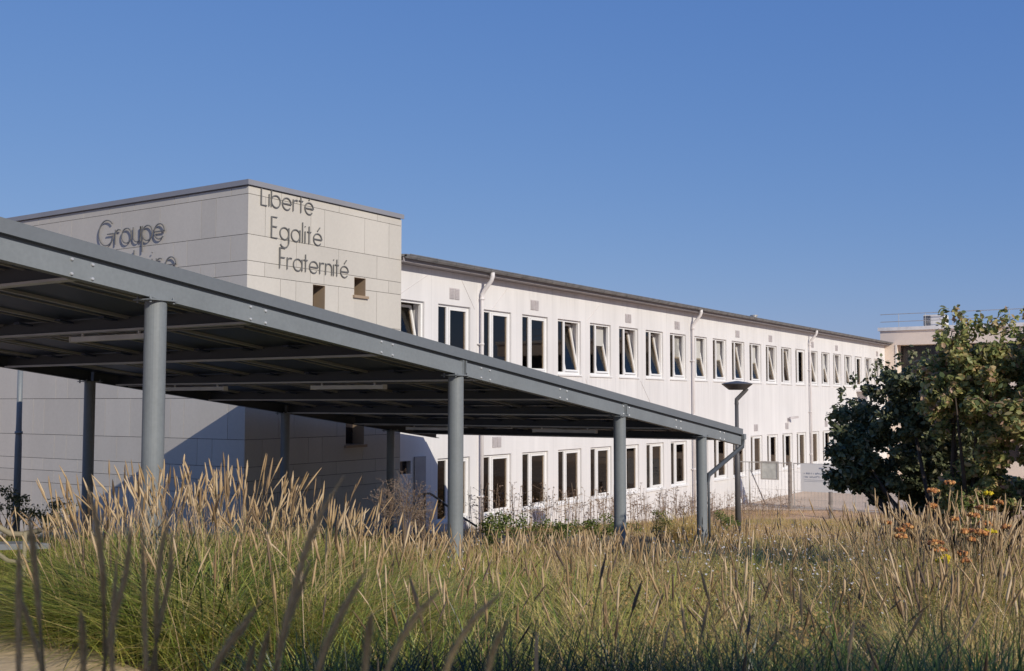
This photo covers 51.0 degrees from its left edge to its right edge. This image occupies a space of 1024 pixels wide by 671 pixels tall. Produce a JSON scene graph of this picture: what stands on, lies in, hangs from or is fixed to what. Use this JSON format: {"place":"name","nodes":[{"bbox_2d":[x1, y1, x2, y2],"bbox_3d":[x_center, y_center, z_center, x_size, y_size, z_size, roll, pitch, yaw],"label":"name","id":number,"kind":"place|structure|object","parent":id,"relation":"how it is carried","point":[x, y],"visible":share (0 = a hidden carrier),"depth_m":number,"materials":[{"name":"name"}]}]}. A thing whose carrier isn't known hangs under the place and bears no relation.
{"place":"outdoors","nodes":[
{"label":"outdoors","id":0,"kind":"place"},
{"bbox_2d":[0,612,139,670],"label":"sandy path","id":1,"kind":"structure","parent":0,"point":[7,662],"depth_m":5.79,"materials":[{"name":"beige sand"}]},
{"bbox_2d":[209,475,344,670],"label":"fountain grass","id":2,"kind":"object","parent":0,"point":[293,599],"depth_m":1.30,"materials":[{"name":"plant"}]},
{"bbox_2d":[0,532,737,610],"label":"canopy path","id":3,"kind":"structure","parent":0,"point":[527,540],"depth_m":19.12,"materials":[{"name":"concrete"}]},
{"bbox_2d":[0,484,34,557],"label":"bush","id":4,"kind":"object","parent":3,"relation":"on","point":[14,498],"visible":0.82,"depth_m":13.31,"materials":[{"name":"green plant"}]},
{"bbox_2d":[0,525,50,586],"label":"bench","id":5,"kind":"object","parent":3,"relation":"on","point":[8,532],"visible":0.52,"depth_m":9.01,"materials":[{"name":"beige wood"}]},
{"bbox_2d":[23,497,77,554],"bbox_3d":[-5.289,2.287,12.360,0.623,0.877,0.488,-1,-4,19],"label":"bush","id":6,"kind":"object","parent":3,"relation":"on","point":[40,514],"visible":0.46,"depth_m":12.32,"materials":[{"name":"green plant"}]},
{"bbox_2d":[0,217,745,563],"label":"canopy","id":7,"kind":"object","parent":3,"relation":"on","point":[88,315],"visible":0.88,"depth_m":12.70,"materials":[{"name":"grey metal"}]},
{"bbox_2d":[417,492,477,529],"bbox_3d":[-1.307,3.802,22.059,0.044,1.242,2.043,-2,-4,33],"label":"stair rail","id":8,"kind":"object","parent":3,"relation":"on","point":[446,505],"visible":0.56,"depth_m":21.71,"materials":[{"name":"metal"}]},
{"bbox_2d":[520,515,578,554],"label":"bush","id":9,"kind":"object","parent":3,"relation":"on","point":[557,526],"visible":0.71,"depth_m":14.89,"materials":[{"name":"green plant"}]},
{"bbox_2d":[652,510,673,540],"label":"bush","id":10,"kind":"object","parent":3,"relation":"on","point":[661,524],"visible":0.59,"depth_m":19.25,"materials":[{"name":"green plant"}]},
{"bbox_2d":[314,568,508,670],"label":"fountain grass","id":11,"kind":"object","parent":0,"point":[369,633],"depth_m":1.26,"materials":[{"name":"plant"}]},
{"bbox_2d":[0,508,1023,670],"bbox_3d":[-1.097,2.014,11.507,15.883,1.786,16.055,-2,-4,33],"label":"tall grass","id":12,"kind":"structure","parent":0,"point":[61,616],"depth_m":5.96,"materials":[{"name":"green plant"}]},
{"bbox_2d":[370,481,407,543],"bbox_3d":[-1.063,1.517,9.098,0.290,0.553,0.411,-2,-4,33],"label":"dry weed","id":13,"kind":"object","parent":12,"relation":"on","point":[386,508],"visible":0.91,"depth_m":9.10,"materials":[{"name":"brown plant"}]},
{"bbox_2d":[362,471,433,543],"bbox_3d":[-0.966,1.516,9.408,0.596,0.701,0.548,-2,-4,33],"label":"dry weed","id":14,"kind":"object","parent":12,"relation":"on","point":[413,513],"visible":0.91,"depth_m":9.39,"materials":[{"name":"brown plant"}]},
{"bbox_2d":[275,645,1021,670],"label":"dark herb cover","id":15,"kind":"object","parent":12,"relation":"on","point":[311,669],"visible":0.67,"depth_m":3.76,"materials":[{"name":"green plant"}]},
{"bbox_2d":[882,488,939,611],"bbox_3d":[2.772,1.548,7.567,0.283,0.921,0.682,-3,-5,42],"label":"yarrow","id":16,"kind":"object","parent":12,"relation":"on","point":[900,535],"visible":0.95,"depth_m":7.62,"materials":[{"name":"brown plant"}]},
{"bbox_2d":[927,528,971,627],"bbox_3d":[2.816,1.579,6.935,0.214,0.699,0.523,0,-4,1],"label":"yarrow","id":17,"kind":"object","parent":12,"relation":"on","point":[932,542],"visible":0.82,"depth_m":6.95,"materials":[{"name":"yellow plant"}]},
{"bbox_2d":[945,490,989,567],"bbox_3d":[4.207,1.895,9.949,0.385,0.939,0.480,0,-4,-1],"label":"yarrow","id":18,"kind":"object","parent":12,"relation":"on","point":[958,501],"visible":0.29,"depth_m":9.89,"materials":[{"name":"green plant"}]},
{"bbox_2d":[944,480,1003,595],"bbox_3d":[3.489,1.579,8.009,0.418,0.986,0.289,1,-4,-15],"label":"yarrow","id":19,"kind":"object","parent":12,"relation":"on","point":[986,492],"visible":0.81,"depth_m":8.05,"materials":[{"name":"brown plant"}]},
{"bbox_2d":[949,505,1010,615],"bbox_3d":[3.209,1.569,7.301,0.302,0.819,0.683,-2,-4,33],"label":"yarrow","id":20,"kind":"object","parent":12,"relation":"on","point":[980,532],"visible":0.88,"depth_m":7.31,"materials":[{"name":"plant"}]},
{"bbox_2d":[0,445,1023,553],"bbox_3d":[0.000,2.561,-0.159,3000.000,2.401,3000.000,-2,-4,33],"label":"ground","id":21,"kind":"structure","parent":0,"point":[798,515],"depth_m":35.18,"materials":[{"name":"beige soil"}]},
{"bbox_2d":[12,370,22,539],"bbox_3d":[-7.622,1.929,16.551,0.116,3.300,0.116,-2,-4,33],"label":"mast","id":22,"kind":"object","parent":21,"relation":"on","point":[17,458],"visible":0.74,"depth_m":16.53,"materials":[{"name":"grey metal"}]},
{"bbox_2d":[13,486,173,670],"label":"fountain grass","id":23,"kind":"object","parent":21,"relation":"on","point":[109,643],"depth_m":1.33,"materials":[{"name":"green plant"}]},
{"bbox_2d":[0,179,403,543],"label":"entrance block","id":24,"kind":"structure","parent":21,"relation":"on","point":[332,254],"depth_m":20.84,"materials":[{"name":"concrete"}]},
{"bbox_2d":[313,284,324,308],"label":"window","id":25,"kind":"structure","parent":24,"relation":"in","point":[318,290],"depth_m":20.95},
{"bbox_2d":[344,424,367,447],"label":"window","id":26,"kind":"structure","parent":24,"relation":"in","point":[354,433],"depth_m":21.75,"materials":[{"name":"black glass"}]},
{"bbox_2d":[353,277,368,298],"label":"window","id":27,"kind":"structure","parent":24,"relation":"in","point":[359,288],"depth_m":21.94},
{"bbox_2d":[403,491,443,550],"bbox_3d":[-0.835,1.708,9.915,0.450,0.555,0.372,-2,-4,33],"label":"dry weed","id":28,"kind":"object","parent":21,"relation":"on","point":[418,523],"visible":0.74,"depth_m":9.90,"materials":[{"name":"brown plant"}]},
{"bbox_2d":[475,511,527,559],"bbox_3d":[-0.114,2.444,12.837,0.646,0.705,0.599,-2,-4,33],"label":"bush","id":29,"kind":"object","parent":21,"relation":"on","point":[499,523],"visible":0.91,"depth_m":12.77,"materials":[{"name":"green plant"}]},
{"bbox_2d":[0,452,1023,670],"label":"seed spikes","id":30,"kind":"object","parent":21,"relation":"on","point":[432,541],"visible":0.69,"depth_m":6.79,"materials":[{"name":"beige plant"}]},
{"bbox_2d":[570,513,642,546],"bbox_3d":[1.466,3.079,16.841,0.729,0.613,1.045,2,-4,-33],"label":"bush","id":31,"kind":"object","parent":21,"relation":"on","point":[608,528],"visible":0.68,"depth_m":16.77,"materials":[{"name":"green plant"}]},
{"bbox_2d":[463,482,804,534],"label":"wall weeds","id":32,"kind":"object","parent":21,"relation":"on","point":[565,510],"depth_m":25.45,"materials":[{"name":"green plant"}]},
{"bbox_2d":[400,254,893,533],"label":"school building","id":33,"kind":"structure","parent":21,"relation":"on","point":[689,359],"depth_m":31.88,"materials":[{"name":"paint"}]},
{"bbox_2d":[400,461,405,473],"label":"window","id":34,"kind":"structure","parent":33,"relation":"in","point":[402,463],"depth_m":23.26,"materials":[{"name":"black glass"}]},
{"bbox_2d":[401,299,421,336],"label":"window","id":35,"kind":"structure","parent":33,"relation":"in","point":[407,320],"depth_m":23.85,"materials":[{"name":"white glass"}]},
{"bbox_2d":[413,456,425,533],"bbox_3d":[-2.009,3.680,23.459,0.058,2.060,0.390,-2,-4,33],"label":"door","id":36,"kind":"structure","parent":33,"relation":"in","point":[420,461],"depth_m":23.46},
{"bbox_2d":[438,304,467,349],"bbox_3d":[-1.413,0.048,24.839,0.110,1.480,1.250,-2,-4,33],"label":"window","id":37,"kind":"structure","parent":33,"relation":"in","point":[452,320],"depth_m":24.90,"materials":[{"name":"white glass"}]},
{"bbox_2d":[437,457,471,524],"bbox_3d":[-1.378,3.537,24.599,0.193,1.475,1.310,-2,-4,33],"label":"window","id":38,"kind":"structure","parent":33,"relation":"in","point":[442,492],"depth_m":24.41,"materials":[{"name":"white glass"}]},
{"bbox_2d":[484,310,508,361],"bbox_3d":[-0.447,0.139,26.307,0.110,1.480,1.250,-2,-4,33],"label":"window","id":39,"kind":"structure","parent":33,"relation":"in","point":[496,323],"depth_m":26.40,"materials":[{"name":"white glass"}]},
{"bbox_2d":[484,454,512,517],"bbox_3d":[-0.413,3.629,26.068,0.193,1.475,1.310,-2,-4,33],"label":"window","id":40,"kind":"structure","parent":33,"relation":"in","point":[496,467],"depth_m":26.16,"materials":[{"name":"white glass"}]},
{"bbox_2d":[522,314,545,371],"bbox_3d":[0.518,0.230,27.776,0.110,1.480,1.250,-2,-4,33],"label":"window","id":41,"kind":"structure","parent":33,"relation":"in","point":[533,327],"depth_m":27.84,"materials":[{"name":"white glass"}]},
{"bbox_2d":[522,451,549,511],"bbox_3d":[0.553,3.720,27.537,0.193,1.475,1.310,-2,-4,33],"label":"window","id":42,"kind":"structure","parent":33,"relation":"in","point":[533,463],"depth_m":27.59,"materials":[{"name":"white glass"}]},
{"bbox_2d":[557,319,582,376],"bbox_3d":[1.428,0.346,29.280,0.410,1.525,1.310,-2,-4,33],"label":"window","id":43,"kind":"structure","parent":33,"relation":"in","point":[568,361],"depth_m":29.41,"materials":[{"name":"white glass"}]},
{"bbox_2d":[558,448,582,505],"bbox_3d":[1.518,3.811,29.005,0.193,1.475,1.310,-2,-4,33],"label":"window","id":44,"kind":"structure","parent":33,"relation":"in","point":[568,459],"depth_m":29.08,"materials":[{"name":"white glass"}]},
{"bbox_2d":[590,323,612,377],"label":"window","id":45,"kind":"structure","parent":33,"relation":"in","point":[599,362],"depth_m":30.81,"materials":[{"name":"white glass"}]},
{"bbox_2d":[591,446,612,500],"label":"window","id":46,"kind":"structure","parent":33,"relation":"in","point":[600,456],"depth_m":30.57,"materials":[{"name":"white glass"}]},
{"bbox_2d":[619,327,639,378],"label":"window","id":47,"kind":"structure","parent":33,"relation":"in","point":[627,366],"depth_m":32.36,"materials":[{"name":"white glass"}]},
{"bbox_2d":[626,444,640,494],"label":"window","id":48,"kind":"structure","parent":33,"relation":"in","point":[631,450],"depth_m":32.19,"materials":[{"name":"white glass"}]},
{"bbox_2d":[646,330,664,379],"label":"window","id":49,"kind":"structure","parent":33,"relation":"in","point":[653,366],"depth_m":33.87,"materials":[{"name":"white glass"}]},
{"bbox_2d":[646,442,665,491],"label":"window","id":50,"kind":"structure","parent":33,"relation":"in","point":[654,450],"depth_m":33.50,"materials":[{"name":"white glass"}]},
{"bbox_2d":[670,333,687,380],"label":"window","id":51,"kind":"structure","parent":33,"relation":"in","point":[677,369],"depth_m":35.26,"materials":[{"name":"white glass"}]},
{"bbox_2d":[671,441,688,487],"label":"window","id":52,"kind":"structure","parent":33,"relation":"in","point":[678,466],"depth_m":34.98,"materials":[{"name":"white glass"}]},
{"bbox_2d":[694,336,708,381],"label":"window","id":53,"kind":"structure","parent":33,"relation":"in","point":[700,368],"depth_m":36.88,"materials":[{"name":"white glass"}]},
{"bbox_2d":[713,339,727,381],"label":"window","id":54,"kind":"structure","parent":33,"relation":"in","point":[718,370],"depth_m":38.20,"materials":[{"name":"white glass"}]},
{"bbox_2d":[714,440,728,480],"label":"window","id":55,"kind":"structure","parent":33,"relation":"in","point":[719,446],"depth_m":37.90,"materials":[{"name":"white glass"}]},
{"bbox_2d":[732,341,742,380],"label":"window","id":56,"kind":"structure","parent":33,"relation":"in","point":[737,371],"depth_m":39.79,"materials":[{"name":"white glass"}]},
{"bbox_2d":[733,444,746,477],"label":"window","id":57,"kind":"structure","parent":33,"relation":"in","point":[741,453],"depth_m":39.56,"materials":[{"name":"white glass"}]},
{"bbox_2d":[749,343,762,383],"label":"window","id":58,"kind":"structure","parent":33,"relation":"in","point":[754,372],"depth_m":41.20,"materials":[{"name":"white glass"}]},
{"bbox_2d":[751,435,760,475],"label":"window","id":59,"kind":"structure","parent":33,"relation":"in","point":[755,440],"depth_m":40.87,"materials":[{"name":"white glass"}]},
{"bbox_2d":[766,345,777,383],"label":"window","id":60,"kind":"structure","parent":33,"relation":"in","point":[770,370],"depth_m":42.75,"materials":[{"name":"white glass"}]},
{"bbox_2d":[767,434,779,470],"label":"window","id":61,"kind":"structure","parent":33,"relation":"in","point":[771,439],"depth_m":42.38,"materials":[{"name":"white glass"}]},
{"bbox_2d":[781,347,792,384],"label":"window","id":62,"kind":"structure","parent":33,"relation":"in","point":[785,363],"depth_m":44.17,"materials":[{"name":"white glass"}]},
{"bbox_2d":[782,433,792,470],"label":"window","id":63,"kind":"structure","parent":33,"relation":"in","point":[786,438],"depth_m":43.80,"materials":[{"name":"white glass"}]},
{"bbox_2d":[795,349,806,385],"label":"window","id":64,"kind":"structure","parent":33,"relation":"in","point":[799,354],"depth_m":45.53,"materials":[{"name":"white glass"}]},
{"bbox_2d":[797,432,804,467],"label":"window","id":65,"kind":"structure","parent":33,"relation":"in","point":[801,435],"depth_m":45.31,"materials":[{"name":"white glass"}]},
{"bbox_2d":[809,351,818,385],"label":"window","id":66,"kind":"structure","parent":33,"relation":"in","point":[813,375],"depth_m":47.30,"materials":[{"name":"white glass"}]},
{"bbox_2d":[810,431,817,463],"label":"window","id":67,"kind":"structure","parent":33,"relation":"in","point":[814,433],"depth_m":46.89,"materials":[{"name":"white glass"}]},
{"bbox_2d":[821,352,830,386],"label":"window","id":68,"kind":"structure","parent":33,"relation":"in","point":[825,376],"depth_m":48.58,"materials":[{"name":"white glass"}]},
{"bbox_2d":[823,430,830,463],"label":"window","id":69,"kind":"structure","parent":33,"relation":"in","point":[826,438],"depth_m":48.18,"materials":[{"name":"white glass"}]},
{"bbox_2d":[833,354,842,386],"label":"window","id":70,"kind":"structure","parent":33,"relation":"in","point":[836,375],"depth_m":50.12,"materials":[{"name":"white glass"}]},
{"bbox_2d":[844,355,851,386],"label":"window","id":71,"kind":"structure","parent":33,"relation":"in","point":[847,375],"depth_m":51.46,"materials":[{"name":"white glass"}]},
{"bbox_2d":[855,356,860,387],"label":"window","id":72,"kind":"structure","parent":33,"relation":"in","point":[857,359],"depth_m":52.95,"materials":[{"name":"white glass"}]},
{"bbox_2d":[865,358,870,383],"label":"window","id":73,"kind":"structure","parent":33,"relation":"in","point":[866,372],"depth_m":54.64,"materials":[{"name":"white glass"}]},
{"bbox_2d":[874,359,881,388],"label":"window","id":74,"kind":"structure","parent":33,"relation":"in","point":[874,359],"depth_m":55.95,"materials":[{"name":"white glass"}]},
{"bbox_2d":[630,508,738,542],"bbox_3d":[3.146,3.314,18.829,2.007,0.799,1.993,0,-4,-7],"label":"grass tuft","id":75,"kind":"object","parent":21,"relation":"on","point":[688,528],"visible":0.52,"depth_m":18.70,"materials":[{"name":"plant"}]},
{"bbox_2d":[713,510,740,532],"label":"bush","id":76,"kind":"object","parent":21,"relation":"on","point":[725,519],"visible":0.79,"depth_m":21.70,"materials":[{"name":"green plant"}]},
{"bbox_2d":[722,381,751,535],"bbox_3d":[4.634,2.628,21.989,0.636,3.392,0.636,-2,-4,33],"label":"street lamp","id":77,"kind":"object","parent":21,"relation":"on","point":[738,385],"visible":0.8,"depth_m":21.92,"materials":[{"name":"grey metal"}]},
{"bbox_2d":[828,492,832,518],"bbox_3d":[10.292,5.530,34.641,0.151,0.951,0.151,-2,-4,33],"label":"wooden post","id":78,"kind":"object","parent":21,"relation":"on","point":[830,499],"visible":0.79,"depth_m":34.59,"materials":[{"name":"beige wood"}]},
{"bbox_2d":[855,474,911,513],"bbox_3d":[12.536,5.176,35.944,2.088,1.620,0.038,-2,-4,33],"label":"fence","id":79,"kind":"object","parent":21,"relation":"on","point":[866,505],"visible":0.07,"depth_m":36.28,"materials":[{"name":"grey metal"}]},
{"bbox_2d":[821,344,985,560],"bbox_3d":[4.497,1.354,11.930,1.805,2.514,1.928,-2,-4,33],"label":"shrub","id":80,"kind":"object","parent":21,"relation":"on","point":[919,459],"visible":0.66,"depth_m":11.71,"materials":[{"name":"green plant"}]},
{"bbox_2d":[793,539,1023,621],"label":"dry grass","id":81,"kind":"structure","parent":21,"relation":"on","point":[879,576],"depth_m":7.78,"materials":[{"name":"beige plant"}]},
{"bbox_2d":[798,486,1023,618],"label":"dry spikes","id":82,"kind":"object","parent":21,"relation":"on","point":[914,523],"visible":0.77,"depth_m":7.84,"materials":[{"name":"beige plant"}]},
{"bbox_2d":[878,308,1023,477],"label":"building","id":83,"kind":"structure","parent":21,"relation":"on","point":[919,338],"depth_m":56.35,"materials":[{"name":"white paint"}]},
{"bbox_2d":[923,314,948,325],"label":"air conditioner","id":84,"kind":"object","parent":83,"relation":"on","point":[934,318],"visible":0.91,"depth_m":56.21,"materials":[{"name":"paint"}]},
{"bbox_2d":[901,343,1023,460],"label":"window","id":85,"kind":"structure","parent":83,"relation":"in","point":[918,348],"depth_m":56.84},
{"bbox_2d":[911,304,1023,573],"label":"shrub","id":86,"kind":"object","parent":21,"relation":"on","point":[957,370],"visible":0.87,"depth_m":9.96,"materials":[{"name":"green plant"}]},
{"bbox_2d":[0,0,1023,339],"label":"sky","id":87,"kind":"structure","parent":0,"point":[830,165],"materials":[{"name":"blue"}]},
{"bbox_2d":[209,507,1019,629],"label":"meadow","id":88,"kind":"structure","parent":0,"point":[757,534],"depth_m":21.05,"materials":[{"name":"beige plant"}]},
{"bbox_2d":[724,474,1023,509],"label":"courtyard paving","id":89,"kind":"structure","parent":0,"point":[816,497],"depth_m":40.45,"materials":[{"name":"beige concrete"}]},
{"bbox_2d":[749,461,764,506],"bbox_3d":[8.895,5.357,38.870,0.963,1.620,0.057,3,-5,-40],"label":"fence brace","id":90,"kind":"object","parent":89,"relation":"on","point":[750,486],"visible":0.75,"depth_m":38.58,"materials":[{"name":"grey metal"}]},
{"bbox_2d":[740,461,787,507],"bbox_3d":[8.974,5.320,38.276,2.088,1.620,0.038,-2,-4,33],"label":"fence","id":91,"kind":"object","parent":89,"relation":"on","point":[781,471],"visible":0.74,"depth_m":38.40,"materials":[{"name":"grey metal"}]},
{"bbox_2d":[760,461,778,479],"bbox_3d":[9.157,4.795,38.123,0.660,0.650,0.050,-2,-4,33],"label":"notice board","id":92,"kind":"object","parent":91,"relation":"attached to","point":[769,470],"visible":1,"depth_m":38.11,"materials":[{"name":"metal"}]},
{"bbox_2d":[788,462,792,508],"bbox_3d":[9.770,5.319,37.693,0.151,1.750,0.151,-2,-4,33],"label":"wooden post","id":93,"kind":"object","parent":89,"relation":"on","point":[790,483],"visible":0.83,"depth_m":37.65,"materials":[{"name":"wood"}]},
{"bbox_2d":[793,463,853,512],"bbox_3d":[10.764,5.248,37.105,2.088,1.620,0.038,-2,-4,33],"label":"fence","id":94,"kind":"object","parent":89,"relation":"on","point":[811,499],"visible":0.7,"depth_m":37.45,"materials":[{"name":"grey metal"}]},
{"bbox_2d":[800,464,851,493],"bbox_3d":[10.829,4.932,37.024,1.770,0.960,0.011,-2,-4,33],"label":"banner","id":95,"kind":"object","parent":94,"relation":"attached to","point":[812,480],"visible":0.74,"depth_m":37.24,"materials":[{"name":"white fabric"}]}
]}

